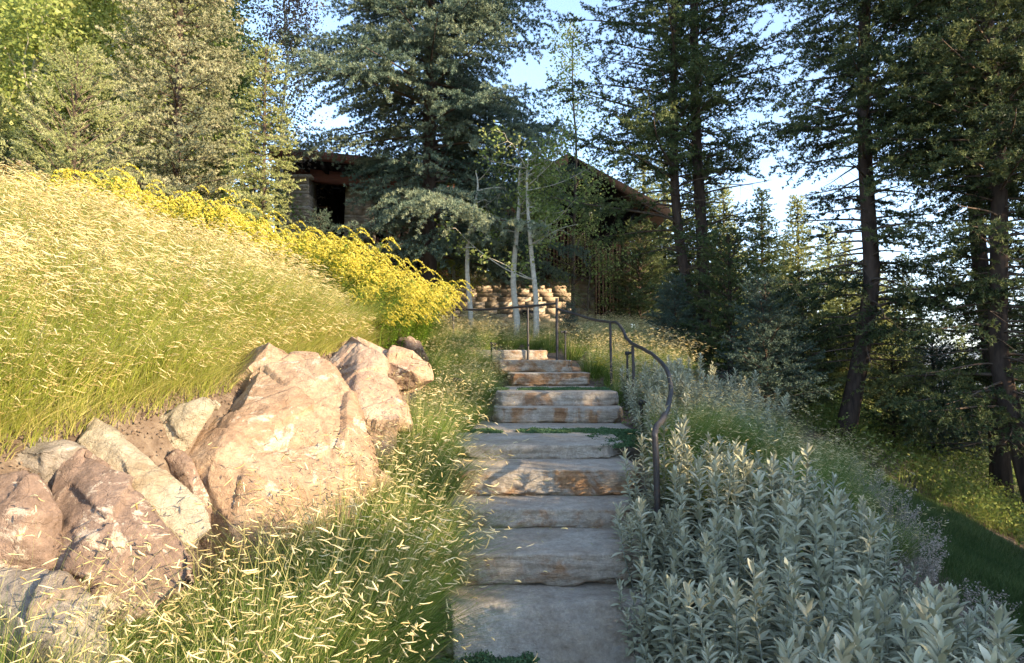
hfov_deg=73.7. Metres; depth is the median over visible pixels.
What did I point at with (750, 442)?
grass clump
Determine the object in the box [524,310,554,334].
grass clump
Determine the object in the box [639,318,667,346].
grass clump
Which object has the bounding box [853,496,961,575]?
grass clump
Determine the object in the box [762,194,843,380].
conifer tree
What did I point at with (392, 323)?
goldenrod plant
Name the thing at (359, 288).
goldenrod plant
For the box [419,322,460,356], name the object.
grass clump
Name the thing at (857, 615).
sage plant
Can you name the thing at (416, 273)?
goldenrod plant
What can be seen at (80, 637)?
grass clump
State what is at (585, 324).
grass clump
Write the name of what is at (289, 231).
goldenrod plant
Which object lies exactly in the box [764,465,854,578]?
sage plant
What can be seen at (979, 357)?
conifer tree
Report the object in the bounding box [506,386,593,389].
stone step
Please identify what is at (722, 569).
sage plant
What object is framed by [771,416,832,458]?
grass clump
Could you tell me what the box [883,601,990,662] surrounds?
sage plant
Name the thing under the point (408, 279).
goldenrod plant
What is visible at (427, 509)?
grass clump
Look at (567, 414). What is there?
stone step
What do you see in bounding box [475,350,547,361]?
stone step
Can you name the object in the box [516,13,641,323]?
leafy tree
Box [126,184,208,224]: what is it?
goldenrod plant
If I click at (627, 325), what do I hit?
grass clump
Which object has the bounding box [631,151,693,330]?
conifer tree
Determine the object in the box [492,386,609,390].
moss
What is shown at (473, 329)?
grass clump
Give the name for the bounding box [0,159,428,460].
bank grass
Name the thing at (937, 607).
sage plant
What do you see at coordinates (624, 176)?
conifer tree
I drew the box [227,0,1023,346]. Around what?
sky
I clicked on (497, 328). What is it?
grass clump
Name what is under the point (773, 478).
sage plant
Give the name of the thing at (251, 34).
aspen tree
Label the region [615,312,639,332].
grass clump
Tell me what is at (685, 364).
grass clump
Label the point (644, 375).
sage plant
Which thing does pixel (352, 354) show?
boulder
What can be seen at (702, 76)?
fir tree
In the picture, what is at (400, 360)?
boulder
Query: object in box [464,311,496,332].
grass clump
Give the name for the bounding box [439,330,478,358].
grass clump
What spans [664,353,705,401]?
sage plant
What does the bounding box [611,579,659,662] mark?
sage plant
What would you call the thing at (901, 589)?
sage plant
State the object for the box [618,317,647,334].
grass clump
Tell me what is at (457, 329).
grass clump
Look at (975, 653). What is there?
sage plant
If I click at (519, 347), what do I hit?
greenery
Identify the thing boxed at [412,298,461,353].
goldenrod plant
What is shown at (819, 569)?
sage plant
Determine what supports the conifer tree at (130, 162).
on the ground at (156, 446)
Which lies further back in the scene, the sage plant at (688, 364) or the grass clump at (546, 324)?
the grass clump at (546, 324)
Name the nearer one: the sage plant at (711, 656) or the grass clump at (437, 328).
the sage plant at (711, 656)
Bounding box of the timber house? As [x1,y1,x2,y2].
[269,146,670,328]
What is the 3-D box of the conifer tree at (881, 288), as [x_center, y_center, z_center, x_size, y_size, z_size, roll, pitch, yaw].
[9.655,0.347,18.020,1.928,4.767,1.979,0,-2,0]
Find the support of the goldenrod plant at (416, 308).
on the ground at (156, 446)
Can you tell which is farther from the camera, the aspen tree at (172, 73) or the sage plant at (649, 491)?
the aspen tree at (172, 73)
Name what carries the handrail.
on the ground at (156, 446)
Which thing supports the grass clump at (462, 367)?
on the ground at (156, 446)
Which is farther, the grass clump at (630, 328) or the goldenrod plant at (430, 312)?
the grass clump at (630, 328)
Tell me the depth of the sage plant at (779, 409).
8.49 m
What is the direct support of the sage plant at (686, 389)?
on the ground at (156, 446)
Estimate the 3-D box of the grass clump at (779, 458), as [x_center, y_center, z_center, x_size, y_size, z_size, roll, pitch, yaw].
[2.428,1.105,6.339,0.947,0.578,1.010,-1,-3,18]
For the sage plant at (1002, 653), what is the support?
on the ground at (156, 446)
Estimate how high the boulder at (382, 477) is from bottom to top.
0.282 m
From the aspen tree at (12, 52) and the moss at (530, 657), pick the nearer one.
the moss at (530, 657)
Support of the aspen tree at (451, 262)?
on the ground at (156, 446)
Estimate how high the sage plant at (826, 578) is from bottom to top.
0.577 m
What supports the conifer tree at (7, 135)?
on the ground at (156, 446)
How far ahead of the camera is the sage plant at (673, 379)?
7.12 m
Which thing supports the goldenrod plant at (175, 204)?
on the ground at (156, 446)
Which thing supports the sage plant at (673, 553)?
on the ground at (156, 446)
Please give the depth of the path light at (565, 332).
11.39 m
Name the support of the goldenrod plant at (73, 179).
on the ground at (156, 446)
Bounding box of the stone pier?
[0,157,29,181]
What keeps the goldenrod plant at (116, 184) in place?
on the ground at (156, 446)
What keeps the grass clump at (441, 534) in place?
on the ground at (156, 446)
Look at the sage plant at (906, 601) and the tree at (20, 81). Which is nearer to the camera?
the sage plant at (906, 601)
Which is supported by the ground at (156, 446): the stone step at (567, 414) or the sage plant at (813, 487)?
the sage plant at (813, 487)
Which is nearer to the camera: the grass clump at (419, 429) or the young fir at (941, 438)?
the grass clump at (419, 429)
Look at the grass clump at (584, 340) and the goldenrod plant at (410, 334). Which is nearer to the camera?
the goldenrod plant at (410, 334)
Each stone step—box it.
[441,577,649,662]
[449,432,623,458]
[449,456,640,495]
[449,526,647,586]
[450,494,633,528]
[473,421,630,436]
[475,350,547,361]
[492,405,622,422]
[494,360,572,374]
[495,390,618,405]
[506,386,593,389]
[507,372,589,385]
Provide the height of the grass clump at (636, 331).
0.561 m
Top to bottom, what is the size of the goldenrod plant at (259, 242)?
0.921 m
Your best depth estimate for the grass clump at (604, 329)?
14.07 m
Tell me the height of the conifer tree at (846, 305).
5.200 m
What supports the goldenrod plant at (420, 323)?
on the ground at (156, 446)
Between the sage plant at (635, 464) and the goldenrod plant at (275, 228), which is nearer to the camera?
the sage plant at (635, 464)
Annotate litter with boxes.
[453,385,618,603]
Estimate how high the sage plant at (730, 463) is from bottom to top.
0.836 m
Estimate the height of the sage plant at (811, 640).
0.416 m
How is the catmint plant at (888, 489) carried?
on the ground at (156, 446)
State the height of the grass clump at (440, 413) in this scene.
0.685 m
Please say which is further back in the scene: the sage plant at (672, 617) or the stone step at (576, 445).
the stone step at (576, 445)
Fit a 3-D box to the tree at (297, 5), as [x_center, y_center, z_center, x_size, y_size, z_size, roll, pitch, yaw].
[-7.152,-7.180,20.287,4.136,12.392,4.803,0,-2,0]
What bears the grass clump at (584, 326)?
on the ground at (156, 446)
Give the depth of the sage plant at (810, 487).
4.72 m
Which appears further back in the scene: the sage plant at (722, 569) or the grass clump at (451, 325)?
the grass clump at (451, 325)
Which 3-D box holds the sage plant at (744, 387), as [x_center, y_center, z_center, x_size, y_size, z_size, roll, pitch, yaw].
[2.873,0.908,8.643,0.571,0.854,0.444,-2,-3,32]
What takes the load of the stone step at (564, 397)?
on the stone step at (567, 414)
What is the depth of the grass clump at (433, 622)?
3.24 m
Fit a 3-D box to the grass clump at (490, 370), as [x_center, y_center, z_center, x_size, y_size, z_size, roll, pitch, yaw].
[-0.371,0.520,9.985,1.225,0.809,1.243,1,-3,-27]
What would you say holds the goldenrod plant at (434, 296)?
on the ground at (156, 446)
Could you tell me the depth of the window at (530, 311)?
20.94 m
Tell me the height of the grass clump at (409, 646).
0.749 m
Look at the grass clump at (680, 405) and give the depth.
6.19 m
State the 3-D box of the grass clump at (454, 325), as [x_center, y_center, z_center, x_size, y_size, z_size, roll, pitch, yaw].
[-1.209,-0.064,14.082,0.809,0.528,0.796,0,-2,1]
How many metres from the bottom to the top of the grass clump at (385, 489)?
0.857 m
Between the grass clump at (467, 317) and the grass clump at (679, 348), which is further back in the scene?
the grass clump at (467, 317)
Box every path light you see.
[560,331,566,359]
[625,351,630,398]
[638,400,647,432]
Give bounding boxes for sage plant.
[607,487,690,611]
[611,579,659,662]
[613,493,649,549]
[617,447,690,544]
[617,512,671,587]
[618,363,641,410]
[621,474,665,534]
[624,373,656,426]
[624,380,649,414]
[626,378,661,428]
[628,499,680,585]
[631,556,723,662]
[632,404,694,522]
[632,596,687,662]
[633,398,683,458]
[636,613,693,662]
[637,361,683,421]
[639,536,702,634]
[642,388,677,435]
[645,371,695,417]
[645,574,697,653]
[646,358,683,399]
[646,571,767,662]
[650,354,674,392]
[650,383,692,425]
[661,429,742,563]
[663,511,728,631]
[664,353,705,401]
[664,358,693,382]
[664,378,709,418]
[664,626,730,662]
[665,452,724,549]
[670,357,692,372]
[673,374,691,405]
[678,365,712,412]
[678,372,699,409]
[678,500,736,605]
[684,557,807,662]
[690,358,716,394]
[690,392,728,413]
[692,511,775,600]
[693,530,804,662]
[696,432,754,507]
[698,386,723,408]
[701,380,725,414]
[701,641,748,662]
[704,451,806,579]
[706,498,814,662]
[709,367,743,400]
[709,389,741,423]
[710,557,774,661]
[716,370,758,416]
[719,440,772,529]
[721,493,763,552]
[723,390,748,414]
[727,401,767,442]
[728,378,751,401]
[732,442,818,554]
[735,558,875,662]
[738,376,761,408]
[740,409,777,450]
[741,391,764,416]
[742,486,807,579]
[748,457,818,537]
[755,415,786,446]
[758,393,788,429]
[758,644,779,662]
[760,387,791,433]
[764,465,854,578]
[764,489,858,625]
[769,577,878,662]
[773,614,960,662]
[777,470,823,558]
[783,565,888,662]
[790,599,845,655]
[791,557,872,652]
[801,478,884,605]
[802,502,886,604]
[807,548,883,651]
[809,567,871,619]
[817,499,888,582]
[825,565,922,662]
[835,539,896,616]
[838,548,912,649]
[839,615,948,662]
[846,523,901,613]
[846,581,1021,662]
[868,593,920,655]
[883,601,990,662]
[884,576,1023,662]
[885,553,921,626]
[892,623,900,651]
[895,585,962,627]
[895,602,989,662]
[897,630,1014,662]
[913,595,1023,662]
[915,583,1021,661]
[957,634,1022,659]
[984,643,1007,662]
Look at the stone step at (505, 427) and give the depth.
7.42 m
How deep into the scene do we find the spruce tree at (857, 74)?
11.16 m
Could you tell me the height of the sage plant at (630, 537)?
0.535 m
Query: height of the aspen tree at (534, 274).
4.772 m
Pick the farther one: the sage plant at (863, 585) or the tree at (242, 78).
the tree at (242, 78)
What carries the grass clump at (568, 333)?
on the ground at (156, 446)
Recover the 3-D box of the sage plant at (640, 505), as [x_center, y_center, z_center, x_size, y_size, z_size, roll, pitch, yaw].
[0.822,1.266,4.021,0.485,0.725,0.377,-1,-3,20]
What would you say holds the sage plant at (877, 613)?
on the ground at (156, 446)
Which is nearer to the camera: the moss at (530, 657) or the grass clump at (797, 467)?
the moss at (530, 657)
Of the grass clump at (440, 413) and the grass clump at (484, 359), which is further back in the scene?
the grass clump at (484, 359)
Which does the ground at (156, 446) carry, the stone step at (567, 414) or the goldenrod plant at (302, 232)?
the goldenrod plant at (302, 232)
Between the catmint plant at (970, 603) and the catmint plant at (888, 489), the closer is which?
the catmint plant at (970, 603)
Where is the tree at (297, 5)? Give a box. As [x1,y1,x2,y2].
[197,0,344,231]
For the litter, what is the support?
on the stone step
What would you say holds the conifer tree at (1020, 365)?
on the ground at (156, 446)
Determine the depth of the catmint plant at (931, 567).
4.81 m
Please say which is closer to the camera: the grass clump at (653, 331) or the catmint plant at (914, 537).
the catmint plant at (914, 537)
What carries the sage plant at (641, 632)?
on the ground at (156, 446)
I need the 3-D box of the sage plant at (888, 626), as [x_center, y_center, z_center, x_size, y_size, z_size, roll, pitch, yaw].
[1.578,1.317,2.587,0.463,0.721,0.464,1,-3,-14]
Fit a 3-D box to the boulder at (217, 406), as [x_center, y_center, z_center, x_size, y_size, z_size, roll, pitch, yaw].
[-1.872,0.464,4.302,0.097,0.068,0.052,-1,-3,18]
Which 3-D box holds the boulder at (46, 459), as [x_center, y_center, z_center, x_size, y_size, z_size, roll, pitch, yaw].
[-2.404,0.697,3.423,0.693,0.394,0.520,0,-2,0]
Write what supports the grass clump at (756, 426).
on the ground at (156, 446)
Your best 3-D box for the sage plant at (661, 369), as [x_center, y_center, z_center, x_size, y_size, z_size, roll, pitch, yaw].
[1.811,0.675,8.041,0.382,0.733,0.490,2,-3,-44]
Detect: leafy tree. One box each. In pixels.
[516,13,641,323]
[548,181,619,323]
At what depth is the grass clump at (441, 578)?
3.80 m
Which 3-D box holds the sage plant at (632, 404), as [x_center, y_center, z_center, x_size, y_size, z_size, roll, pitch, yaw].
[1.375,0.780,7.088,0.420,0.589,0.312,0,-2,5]
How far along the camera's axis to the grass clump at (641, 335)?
13.04 m
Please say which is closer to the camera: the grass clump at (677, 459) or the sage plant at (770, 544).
the sage plant at (770, 544)
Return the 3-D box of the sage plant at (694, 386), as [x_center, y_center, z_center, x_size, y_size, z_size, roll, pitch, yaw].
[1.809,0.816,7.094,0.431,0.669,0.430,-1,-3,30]
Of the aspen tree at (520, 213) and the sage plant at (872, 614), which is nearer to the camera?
the sage plant at (872, 614)
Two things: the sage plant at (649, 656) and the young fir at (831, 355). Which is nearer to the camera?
the sage plant at (649, 656)
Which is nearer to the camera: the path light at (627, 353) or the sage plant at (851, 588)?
the sage plant at (851, 588)
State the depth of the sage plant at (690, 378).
7.69 m
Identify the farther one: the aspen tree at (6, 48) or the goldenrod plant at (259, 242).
the aspen tree at (6, 48)
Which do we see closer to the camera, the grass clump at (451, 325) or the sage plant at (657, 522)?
the sage plant at (657, 522)
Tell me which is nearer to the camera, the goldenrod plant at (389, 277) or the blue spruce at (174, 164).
the goldenrod plant at (389, 277)
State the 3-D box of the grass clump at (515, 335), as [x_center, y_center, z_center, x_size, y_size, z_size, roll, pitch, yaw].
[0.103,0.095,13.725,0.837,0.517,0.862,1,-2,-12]
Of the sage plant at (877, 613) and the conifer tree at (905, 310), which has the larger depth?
the conifer tree at (905, 310)
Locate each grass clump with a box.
[0,495,296,662]
[0,534,315,662]
[0,541,347,662]
[0,575,291,662]
[16,457,520,662]
[55,533,312,662]
[86,570,422,662]
[109,494,395,661]
[129,551,397,662]
[151,441,579,662]
[191,508,486,659]
[193,469,404,614]
[208,414,486,603]
[230,583,537,662]
[232,489,546,662]
[232,577,501,662]
[302,421,485,548]
[322,429,548,596]
[340,361,515,477]
[342,494,532,630]
[359,458,528,548]
[367,403,529,520]
[367,426,455,484]
[400,386,468,435]
[401,377,501,439]
[404,335,474,384]
[407,384,476,415]
[418,371,513,432]
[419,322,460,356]
[422,310,454,338]
[422,362,487,408]
[424,338,459,382]
[430,355,497,402]
[431,371,521,429]
[432,334,500,373]
[435,347,516,410]
[436,310,458,335]
[437,319,494,352]
[439,315,468,339]
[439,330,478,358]
[441,318,465,332]
[442,357,492,379]
[444,318,479,341]
[454,342,518,384]
[456,304,488,323]
[457,305,490,326]
[458,307,495,336]
[458,329,513,374]
[460,315,497,340]
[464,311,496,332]
[466,315,513,349]
[467,357,524,402]
[477,319,506,339]
[479,310,510,332]
[490,317,520,345]
[491,314,512,335]
[498,321,532,349]
[503,324,525,348]
[507,312,550,344]
[513,322,554,349]
[521,319,542,335]
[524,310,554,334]
[526,322,564,347]
[534,317,582,352]
[540,309,563,328]
[540,317,558,334]
[543,315,573,339]
[551,328,599,359]
[552,319,589,347]
[564,318,612,349]
[565,334,630,377]
[574,319,599,340]
[575,322,615,338]
[576,311,598,332]
[578,326,635,367]
[584,311,618,327]
[585,325,632,355]
[587,316,630,346]
[589,319,618,338]
[590,316,617,336]
[594,335,663,373]
[596,343,659,386]
[598,357,658,405]
[601,311,638,330]
[603,318,642,351]
[612,316,641,338]
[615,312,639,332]
[616,333,652,362]
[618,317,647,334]
[621,337,689,380]
[621,357,662,397]
[623,320,667,347]
[625,321,649,347]
[625,327,687,367]
[627,321,669,353]
[629,425,738,490]
[633,377,760,459]
[637,349,698,397]
[637,371,721,427]
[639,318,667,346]
[641,420,799,529]
[648,326,707,363]
[651,337,715,375]
[660,387,797,456]
[663,331,694,356]
[673,382,773,432]
[700,414,875,513]
[710,401,805,474]
[714,385,774,429]
[726,385,809,435]
[728,403,782,446]
[732,438,853,486]
[741,418,826,475]
[760,402,834,449]
[764,429,830,470]
[768,427,881,488]
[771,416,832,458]
[778,425,891,470]
[785,443,904,517]
[787,441,885,497]
[793,433,871,470]
[808,495,927,554]
[824,440,921,496]
[824,453,940,524]
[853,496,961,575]
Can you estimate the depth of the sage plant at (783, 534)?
3.45 m
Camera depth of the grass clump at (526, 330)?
14.38 m
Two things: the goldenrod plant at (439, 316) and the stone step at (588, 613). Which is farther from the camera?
the goldenrod plant at (439, 316)
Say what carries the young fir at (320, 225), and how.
on the ground at (156, 446)
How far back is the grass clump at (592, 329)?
13.79 m
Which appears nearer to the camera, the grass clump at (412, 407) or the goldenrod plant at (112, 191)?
the grass clump at (412, 407)
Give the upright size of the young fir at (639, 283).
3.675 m
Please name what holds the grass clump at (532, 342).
on the ground at (156, 446)
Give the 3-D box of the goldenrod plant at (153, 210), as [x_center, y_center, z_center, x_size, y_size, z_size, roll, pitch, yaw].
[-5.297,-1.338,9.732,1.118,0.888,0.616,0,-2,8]
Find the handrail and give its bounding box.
[446,298,672,517]
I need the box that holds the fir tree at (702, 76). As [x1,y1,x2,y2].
[535,0,824,365]
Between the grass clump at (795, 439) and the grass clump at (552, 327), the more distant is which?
the grass clump at (552, 327)
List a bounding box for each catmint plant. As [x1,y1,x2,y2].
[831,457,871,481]
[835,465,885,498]
[848,477,902,512]
[868,484,927,531]
[882,531,948,598]
[883,508,951,573]
[919,578,1021,642]
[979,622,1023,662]
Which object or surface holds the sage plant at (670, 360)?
on the ground at (156, 446)
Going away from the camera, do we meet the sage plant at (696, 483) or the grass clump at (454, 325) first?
the sage plant at (696, 483)
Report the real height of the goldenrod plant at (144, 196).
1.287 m
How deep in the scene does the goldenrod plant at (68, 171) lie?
9.68 m
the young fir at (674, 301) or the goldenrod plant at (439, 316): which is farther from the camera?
the young fir at (674, 301)
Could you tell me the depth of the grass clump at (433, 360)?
9.10 m
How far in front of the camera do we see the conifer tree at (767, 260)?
23.97 m
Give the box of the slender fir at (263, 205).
[214,40,307,253]
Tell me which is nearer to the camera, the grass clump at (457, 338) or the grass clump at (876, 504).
the grass clump at (876, 504)
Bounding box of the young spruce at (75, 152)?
[0,31,176,204]
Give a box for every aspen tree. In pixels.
[0,0,18,156]
[0,0,166,185]
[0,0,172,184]
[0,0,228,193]
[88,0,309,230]
[108,3,257,200]
[160,5,281,205]
[404,113,508,317]
[434,114,610,337]
[457,151,514,329]
[480,144,574,337]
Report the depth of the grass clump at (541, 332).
13.81 m
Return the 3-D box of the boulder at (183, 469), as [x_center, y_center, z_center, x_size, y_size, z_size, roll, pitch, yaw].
[-1.877,1.050,3.981,0.584,0.757,0.300,-2,-3,40]
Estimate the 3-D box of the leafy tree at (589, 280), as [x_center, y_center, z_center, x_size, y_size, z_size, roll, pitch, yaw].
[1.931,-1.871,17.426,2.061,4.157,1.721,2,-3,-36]
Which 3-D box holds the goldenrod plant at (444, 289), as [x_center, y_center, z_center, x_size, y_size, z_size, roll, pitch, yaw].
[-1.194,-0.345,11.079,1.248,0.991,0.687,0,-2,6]
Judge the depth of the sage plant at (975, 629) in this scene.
3.06 m
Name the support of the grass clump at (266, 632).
on the ground at (156, 446)
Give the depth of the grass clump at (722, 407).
6.71 m
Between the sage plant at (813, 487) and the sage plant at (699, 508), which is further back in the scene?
the sage plant at (813, 487)
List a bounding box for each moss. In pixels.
[423,657,457,662]
[427,649,539,662]
[469,426,639,434]
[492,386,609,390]
[585,428,651,450]
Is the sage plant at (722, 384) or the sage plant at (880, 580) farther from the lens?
the sage plant at (722, 384)
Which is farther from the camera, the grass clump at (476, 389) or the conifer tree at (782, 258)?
the conifer tree at (782, 258)
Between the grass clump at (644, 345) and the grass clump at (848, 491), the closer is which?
the grass clump at (848, 491)
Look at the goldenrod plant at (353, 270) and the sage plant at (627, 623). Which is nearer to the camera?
the sage plant at (627, 623)
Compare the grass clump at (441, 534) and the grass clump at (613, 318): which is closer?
the grass clump at (441, 534)
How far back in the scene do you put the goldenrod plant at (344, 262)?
9.22 m
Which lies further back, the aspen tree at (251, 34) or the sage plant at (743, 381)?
the aspen tree at (251, 34)
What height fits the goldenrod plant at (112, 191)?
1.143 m
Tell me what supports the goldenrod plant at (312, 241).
on the ground at (156, 446)
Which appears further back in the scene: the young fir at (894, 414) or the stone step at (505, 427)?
the young fir at (894, 414)
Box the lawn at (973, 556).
[802,436,1023,662]
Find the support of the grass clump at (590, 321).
on the ground at (156, 446)
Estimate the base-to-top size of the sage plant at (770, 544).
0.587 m
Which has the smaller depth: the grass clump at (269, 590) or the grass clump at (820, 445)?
the grass clump at (269, 590)
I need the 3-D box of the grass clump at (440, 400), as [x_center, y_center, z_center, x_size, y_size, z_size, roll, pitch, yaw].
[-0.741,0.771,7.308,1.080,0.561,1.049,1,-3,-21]
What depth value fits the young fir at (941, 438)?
12.75 m
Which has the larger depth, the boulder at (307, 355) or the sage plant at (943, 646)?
the boulder at (307, 355)
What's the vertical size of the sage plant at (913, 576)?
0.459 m
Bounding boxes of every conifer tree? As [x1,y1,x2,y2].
[0,96,24,199]
[6,84,63,186]
[101,107,146,196]
[195,138,235,207]
[231,139,278,239]
[618,167,636,287]
[630,166,675,325]
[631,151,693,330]
[657,149,721,330]
[694,182,751,353]
[739,186,788,338]
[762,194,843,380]
[770,236,805,306]
[807,225,852,385]
[813,236,877,398]
[850,256,916,416]
[887,251,942,392]
[938,334,974,450]
[965,329,1023,464]
[1011,312,1023,471]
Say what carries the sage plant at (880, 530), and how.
on the ground at (156, 446)
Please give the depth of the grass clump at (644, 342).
12.56 m
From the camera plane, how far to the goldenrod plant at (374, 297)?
8.78 m
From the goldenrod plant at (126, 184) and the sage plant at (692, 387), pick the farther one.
the goldenrod plant at (126, 184)
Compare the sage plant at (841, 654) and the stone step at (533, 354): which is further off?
the stone step at (533, 354)
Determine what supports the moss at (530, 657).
on the stone step
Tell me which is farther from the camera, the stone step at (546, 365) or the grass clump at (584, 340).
the grass clump at (584, 340)
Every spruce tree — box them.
[259,0,591,303]
[749,0,1023,447]
[824,0,1023,502]
[877,0,1023,503]
[977,14,1023,391]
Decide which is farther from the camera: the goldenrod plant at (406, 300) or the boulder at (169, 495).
the goldenrod plant at (406, 300)
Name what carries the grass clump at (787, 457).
on the ground at (156, 446)
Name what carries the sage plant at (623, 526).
on the ground at (156, 446)
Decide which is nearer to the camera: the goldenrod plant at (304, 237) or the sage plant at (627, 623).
the sage plant at (627, 623)
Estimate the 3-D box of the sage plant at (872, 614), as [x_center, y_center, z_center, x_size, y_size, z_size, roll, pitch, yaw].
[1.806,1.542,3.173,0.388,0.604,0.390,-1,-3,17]
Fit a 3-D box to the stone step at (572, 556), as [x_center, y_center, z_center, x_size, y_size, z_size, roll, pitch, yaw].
[0.222,1.430,4.444,1.243,0.221,0.928,0,-2,0]
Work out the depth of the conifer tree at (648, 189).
25.00 m
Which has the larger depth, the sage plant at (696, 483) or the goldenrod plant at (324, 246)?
the goldenrod plant at (324, 246)
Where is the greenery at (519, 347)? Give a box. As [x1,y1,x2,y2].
[382,323,932,640]
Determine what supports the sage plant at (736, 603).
on the ground at (156, 446)
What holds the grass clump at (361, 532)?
on the ground at (156, 446)
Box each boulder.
[0,470,62,570]
[0,567,121,662]
[13,436,87,485]
[51,448,194,625]
[77,416,210,550]
[160,397,215,450]
[164,448,212,549]
[188,342,380,614]
[213,400,220,410]
[289,351,319,358]
[329,336,412,469]
[335,336,433,394]
[378,469,393,500]
[390,336,428,360]
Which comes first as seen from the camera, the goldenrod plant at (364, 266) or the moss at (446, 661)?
the moss at (446, 661)
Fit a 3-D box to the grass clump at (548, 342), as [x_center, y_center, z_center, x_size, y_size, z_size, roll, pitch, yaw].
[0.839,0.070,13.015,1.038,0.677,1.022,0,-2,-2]
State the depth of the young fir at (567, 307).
14.17 m
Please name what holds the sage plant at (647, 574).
on the ground at (156, 446)
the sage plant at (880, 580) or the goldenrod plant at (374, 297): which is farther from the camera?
the goldenrod plant at (374, 297)
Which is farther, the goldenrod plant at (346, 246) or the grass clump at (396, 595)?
the goldenrod plant at (346, 246)
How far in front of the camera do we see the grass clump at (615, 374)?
10.29 m
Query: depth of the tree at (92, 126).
16.18 m
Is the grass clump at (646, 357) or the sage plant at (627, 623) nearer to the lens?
the sage plant at (627, 623)
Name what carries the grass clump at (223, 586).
on the ground at (156, 446)
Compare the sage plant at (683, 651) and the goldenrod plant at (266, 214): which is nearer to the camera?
the sage plant at (683, 651)
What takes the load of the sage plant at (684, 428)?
on the ground at (156, 446)
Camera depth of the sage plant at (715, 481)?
3.94 m
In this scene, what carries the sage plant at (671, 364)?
on the ground at (156, 446)
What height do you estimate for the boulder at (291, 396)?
1.612 m
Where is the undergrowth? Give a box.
[685,334,1023,553]
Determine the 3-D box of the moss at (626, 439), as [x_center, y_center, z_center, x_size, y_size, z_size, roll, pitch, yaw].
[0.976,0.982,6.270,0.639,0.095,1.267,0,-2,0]
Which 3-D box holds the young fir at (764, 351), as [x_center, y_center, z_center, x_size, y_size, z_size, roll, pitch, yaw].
[4.095,0.347,10.904,1.978,2.714,1.857,0,-2,0]
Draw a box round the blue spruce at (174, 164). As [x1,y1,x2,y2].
[64,0,275,246]
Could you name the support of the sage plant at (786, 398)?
on the ground at (156, 446)
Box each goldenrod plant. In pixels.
[15,168,78,193]
[19,167,132,198]
[21,167,72,197]
[52,171,131,203]
[60,163,148,217]
[67,182,150,217]
[75,177,136,197]
[80,181,162,210]
[95,179,187,215]
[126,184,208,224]
[126,196,195,232]
[127,204,164,215]
[157,197,200,217]
[163,187,239,242]
[166,212,233,242]
[167,189,244,230]
[179,200,251,246]
[190,198,258,223]
[200,205,282,248]
[215,213,276,241]
[220,230,272,247]
[223,231,284,259]
[228,226,272,253]
[231,210,285,237]
[231,222,292,245]
[246,220,307,251]
[248,224,314,259]
[250,246,309,264]
[257,227,325,258]
[268,235,330,275]
[269,246,312,271]
[283,226,373,282]
[285,225,356,264]
[289,234,335,257]
[293,240,355,277]
[294,240,369,277]
[299,231,374,290]
[306,252,361,280]
[317,238,400,286]
[322,260,375,296]
[323,237,402,302]
[323,257,389,303]
[329,255,404,306]
[338,260,415,308]
[343,259,391,301]
[345,260,399,293]
[345,288,378,304]
[353,274,405,309]
[354,269,442,345]
[355,258,415,304]
[365,278,446,336]
[370,259,433,325]
[371,277,429,339]
[377,302,423,348]
[379,277,430,333]
[381,281,450,348]
[393,295,447,336]
[396,281,453,335]
[399,279,458,333]
[400,285,473,348]
[400,306,444,339]
[401,279,472,331]
[410,279,469,337]
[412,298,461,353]
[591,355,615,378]
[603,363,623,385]
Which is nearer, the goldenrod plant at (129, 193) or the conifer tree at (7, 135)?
the goldenrod plant at (129, 193)
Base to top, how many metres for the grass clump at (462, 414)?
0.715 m
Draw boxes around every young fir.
[296,207,346,282]
[553,299,584,339]
[596,218,680,327]
[640,272,715,354]
[668,221,801,380]
[701,269,842,414]
[763,276,853,410]
[860,346,938,449]
[882,332,988,462]
[948,384,1011,469]
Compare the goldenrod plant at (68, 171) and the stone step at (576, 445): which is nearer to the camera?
the stone step at (576, 445)
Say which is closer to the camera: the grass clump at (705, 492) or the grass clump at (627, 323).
the grass clump at (705, 492)
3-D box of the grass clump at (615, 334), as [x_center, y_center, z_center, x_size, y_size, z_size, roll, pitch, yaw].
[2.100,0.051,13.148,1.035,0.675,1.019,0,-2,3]
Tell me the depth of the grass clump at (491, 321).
15.23 m
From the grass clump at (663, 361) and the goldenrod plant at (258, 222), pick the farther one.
the goldenrod plant at (258, 222)
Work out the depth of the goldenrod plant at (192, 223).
9.54 m
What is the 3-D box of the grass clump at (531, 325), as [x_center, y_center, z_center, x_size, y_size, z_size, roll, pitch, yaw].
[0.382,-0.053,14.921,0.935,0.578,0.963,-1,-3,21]
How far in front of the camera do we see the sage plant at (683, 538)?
3.66 m
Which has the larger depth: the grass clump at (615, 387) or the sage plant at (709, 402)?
the grass clump at (615, 387)
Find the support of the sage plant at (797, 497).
on the ground at (156, 446)
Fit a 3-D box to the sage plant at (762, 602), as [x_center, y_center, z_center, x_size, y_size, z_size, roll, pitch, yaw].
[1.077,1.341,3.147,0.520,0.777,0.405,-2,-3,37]
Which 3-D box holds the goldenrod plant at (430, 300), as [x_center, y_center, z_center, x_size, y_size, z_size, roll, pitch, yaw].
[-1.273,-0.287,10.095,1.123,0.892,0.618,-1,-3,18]
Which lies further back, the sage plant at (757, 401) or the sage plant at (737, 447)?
the sage plant at (757, 401)
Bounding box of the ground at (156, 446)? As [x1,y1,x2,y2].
[0,322,1023,662]

